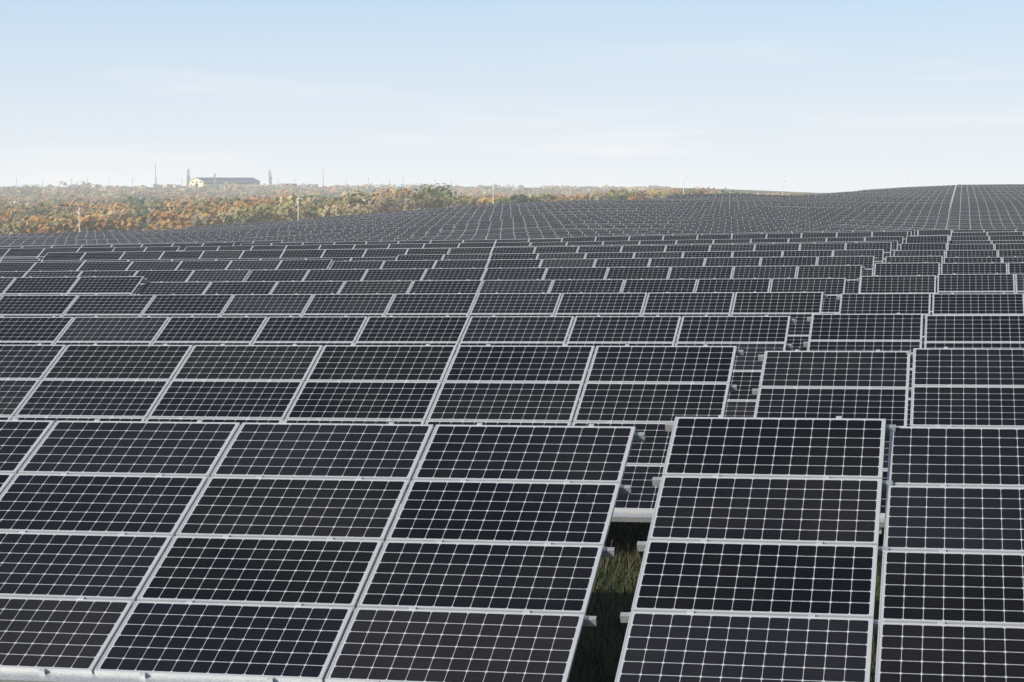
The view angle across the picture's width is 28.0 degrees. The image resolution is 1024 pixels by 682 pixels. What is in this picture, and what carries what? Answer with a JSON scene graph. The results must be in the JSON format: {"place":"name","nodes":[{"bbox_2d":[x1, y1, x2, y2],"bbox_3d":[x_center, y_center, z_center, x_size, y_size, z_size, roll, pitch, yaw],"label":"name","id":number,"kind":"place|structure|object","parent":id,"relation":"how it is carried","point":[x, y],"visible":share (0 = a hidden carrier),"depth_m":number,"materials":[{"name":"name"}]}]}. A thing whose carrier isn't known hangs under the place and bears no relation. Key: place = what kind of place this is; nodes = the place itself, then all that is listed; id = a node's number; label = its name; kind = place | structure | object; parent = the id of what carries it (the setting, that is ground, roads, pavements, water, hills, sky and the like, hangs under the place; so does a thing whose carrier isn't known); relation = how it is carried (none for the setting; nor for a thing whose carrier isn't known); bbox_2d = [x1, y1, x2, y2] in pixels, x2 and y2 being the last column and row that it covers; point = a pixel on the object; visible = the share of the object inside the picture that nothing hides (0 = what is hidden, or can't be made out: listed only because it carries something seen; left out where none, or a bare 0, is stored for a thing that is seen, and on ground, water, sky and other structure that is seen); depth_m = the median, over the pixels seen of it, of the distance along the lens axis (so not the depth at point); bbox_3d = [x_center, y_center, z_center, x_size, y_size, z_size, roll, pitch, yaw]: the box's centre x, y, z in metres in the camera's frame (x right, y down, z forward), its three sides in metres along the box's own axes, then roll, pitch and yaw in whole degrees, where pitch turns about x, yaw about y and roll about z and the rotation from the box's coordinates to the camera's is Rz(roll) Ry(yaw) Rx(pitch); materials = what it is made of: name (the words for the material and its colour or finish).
{"place":"outdoors","nodes":[
{"label":"outdoors","id":0,"kind":"place"},
{"bbox_2d":[8,187,954,681],"bbox_3d":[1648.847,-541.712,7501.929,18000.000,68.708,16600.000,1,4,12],"label":"grass ground","id":1,"kind":"structure","parent":0,"point":[594,637],"depth_m":22.79,"materials":[{"name":"green plant"}]},
{"bbox_2d":[0,276,146,296],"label":"solar table","id":2,"kind":"object","parent":1,"relation":"on","point":[78,286],"visible":0.39,"depth_m":58.82,"materials":[{"name":"glass"}]},
{"bbox_2d":[0,269,250,294],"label":"solar table","id":3,"kind":"object","parent":1,"relation":"on","point":[206,275],"visible":0.18,"depth_m":68.00,"materials":[{"name":"glass"}]},
{"bbox_2d":[138,177,296,187],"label":"farm building","id":4,"kind":"structure","parent":1,"relation":"on","point":[198,181],"depth_m":2641.45,"materials":[{"name":"beige paint"}]},
{"bbox_2d":[16,178,435,186],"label":"utility poles","id":5,"kind":"object","parent":1,"relation":"on","point":[201,178],"visible":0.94,"depth_m":2543.64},
{"bbox_2d":[186,169,271,186],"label":"trees","id":6,"kind":"object","parent":1,"relation":"on","point":[269,178],"visible":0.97,"depth_m":2583.89,"materials":[{"name":"green plant"}]},
{"bbox_2d":[0,418,644,681],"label":"solar table","id":7,"kind":"object","parent":1,"relation":"on","point":[491,549],"visible":1,"depth_m":18.24,"materials":[{"name":"glass"}]},
{"bbox_2d":[0,343,742,521],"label":"solar table","id":8,"kind":"object","parent":1,"relation":"on","point":[650,391],"visible":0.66,"depth_m":28.36,"materials":[{"name":"glass"}]},
{"bbox_2d":[0,315,795,422],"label":"solar table","id":9,"kind":"object","parent":1,"relation":"on","point":[752,337],"visible":0.35,"depth_m":37.96,"materials":[{"name":"glass"}]},
{"bbox_2d":[0,181,819,235],"bbox_3d":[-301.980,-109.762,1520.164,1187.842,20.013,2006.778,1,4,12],"label":"scrub woodland","id":10,"kind":"object","parent":1,"relation":"on","point":[30,209],"visible":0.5,"depth_m":630.59,"materials":[{"name":"orange plant"}]},
{"bbox_2d":[0,291,827,358],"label":"solar table","id":11,"kind":"object","parent":1,"relation":"on","point":[800,307],"visible":0.38,"depth_m":47.26,"materials":[{"name":"glass"}]},
{"bbox_2d":[138,277,848,314],"bbox_3d":[-1.182,-0.375,55.023,20.032,2.673,3.842,1,4,12],"label":"solar table","id":12,"kind":"object","parent":1,"relation":"on","point":[833,288],"visible":0.18,"depth_m":56.20,"materials":[{"name":"glass"}]},
{"bbox_2d":[0,184,1023,245],"bbox_3d":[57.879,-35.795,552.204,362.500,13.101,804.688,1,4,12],"label":"solar tables","id":13,"kind":"object","parent":1,"relation":"on","point":[987,206],"visible":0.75,"depth_m":405.31,"materials":[{"name":"glass"}]},
{"bbox_2d":[0,229,1023,281],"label":"solar tables","id":14,"kind":"object","parent":1,"relation":"on","point":[880,245],"visible":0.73,"depth_m":94.94,"materials":[{"name":"glass"}]},
{"bbox_2d":[245,265,864,293],"bbox_3d":[0.744,-1.014,63.786,20.033,2.726,3.830,1,4,12],"label":"solar table","id":15,"kind":"object","parent":1,"relation":"on","point":[851,273],"visible":0.15,"depth_m":64.96,"materials":[{"name":"glass"}]},
{"bbox_2d":[329,256,876,278],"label":"solar table","id":16,"kind":"object","parent":1,"relation":"on","point":[867,262],"visible":0.27,"depth_m":73.81,"materials":[{"name":"glass"}]},
{"bbox_2d":[615,415,895,681],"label":"solar table","id":17,"kind":"object","parent":1,"relation":"on","point":[760,548],"visible":1,"depth_m":17.32,"materials":[{"name":"glass"}]},
{"bbox_2d":[752,349,912,533],"bbox_3d":[4.051,1.478,26.285,2.166,2.464,3.824,1,4,12],"label":"solar table","id":18,"kind":"object","parent":1,"relation":"on","point":[796,383],"visible":0.34,"depth_m":27.18,"materials":[{"name":"glass"}]},
{"bbox_2d":[803,313,924,426],"bbox_3d":[5.978,0.854,35.054,2.167,2.460,3.824,1,4,12],"label":"solar table","id":19,"kind":"object","parent":1,"relation":"on","point":[865,332],"visible":0.36,"depth_m":36.16,"materials":[{"name":"glass"}]},
{"bbox_2d":[837,292,932,341],"bbox_3d":[7.905,0.255,43.824,2.167,2.405,3.822,1,4,12],"label":"solar table","id":20,"kind":"object","parent":1,"relation":"on","point":[888,303],"visible":0.13,"depth_m":45.13,"materials":[{"name":"glass"}]},
{"bbox_2d":[857,275,937,314],"bbox_3d":[9.831,-0.392,52.588,2.168,2.448,3.815,1,4,12],"label":"solar table","id":21,"kind":"object","parent":1,"relation":"on","point":[897,284],"visible":0.14,"depth_m":53.88,"materials":[{"name":"glass"}]},
{"bbox_2d":[872,262,940,292],"bbox_3d":[11.756,-1.042,61.351,2.170,2.500,3.804,1,4,12],"label":"solar table","id":22,"kind":"object","parent":1,"relation":"on","point":[906,269],"visible":0.16,"depth_m":62.69,"materials":[{"name":"glass"}]},
{"bbox_2d":[883,256,943,273],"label":"solar table","id":23,"kind":"object","parent":1,"relation":"on","point":[914,259],"visible":0.16,"depth_m":71.64,"materials":[{"name":"glass"}]},
{"bbox_2d":[873,425,1023,681],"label":"solar table","id":24,"kind":"object","parent":1,"relation":"on","point":[951,607],"visible":0.91,"depth_m":17.08,"materials":[{"name":"glass"}]},
{"bbox_2d":[906,347,1023,427],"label":"solar table","id":25,"kind":"object","parent":1,"relation":"on","point":[967,387],"visible":0.42,"depth_m":26.73,"materials":[{"name":"glass"}]},
{"bbox_2d":[922,314,1023,348],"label":"solar table","id":26,"kind":"object","parent":1,"relation":"on","point":[975,331],"visible":0.33,"depth_m":35.86,"materials":[{"name":"glass"}]},
{"bbox_2d":[931,293,1023,314],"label":"solar table","id":27,"kind":"object","parent":1,"relation":"on","point":[982,304],"visible":0.32,"depth_m":44.70,"materials":[{"name":"glass"}]},
{"bbox_2d":[936,273,1023,293],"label":"solar table","id":28,"kind":"object","parent":1,"relation":"on","point":[954,283],"visible":0.32,"depth_m":53.38,"materials":[{"name":"glass"}]},
{"bbox_2d":[940,262,1023,291],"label":"solar table","id":29,"kind":"object","parent":1,"relation":"on","point":[978,268],"visible":0.18,"depth_m":62.28,"materials":[{"name":"glass"}]},
{"bbox_2d":[943,256,1023,273],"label":"solar table","id":30,"kind":"object","parent":1,"relation":"on","point":[1014,259],"visible":0.12,"depth_m":71.14,"materials":[{"name":"glass"}]},
{"bbox_2d":[0,0,1023,191],"label":"sky","id":31,"kind":"structure","parent":0,"point":[808,95],"materials":[{"name":"blue"}]},
{"bbox_2d":[568,522,883,681],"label":"grass","id":32,"kind":"structure","parent":0,"point":[630,564],"depth_m":22.60,"materials":[{"name":"green plant"}]}
]}

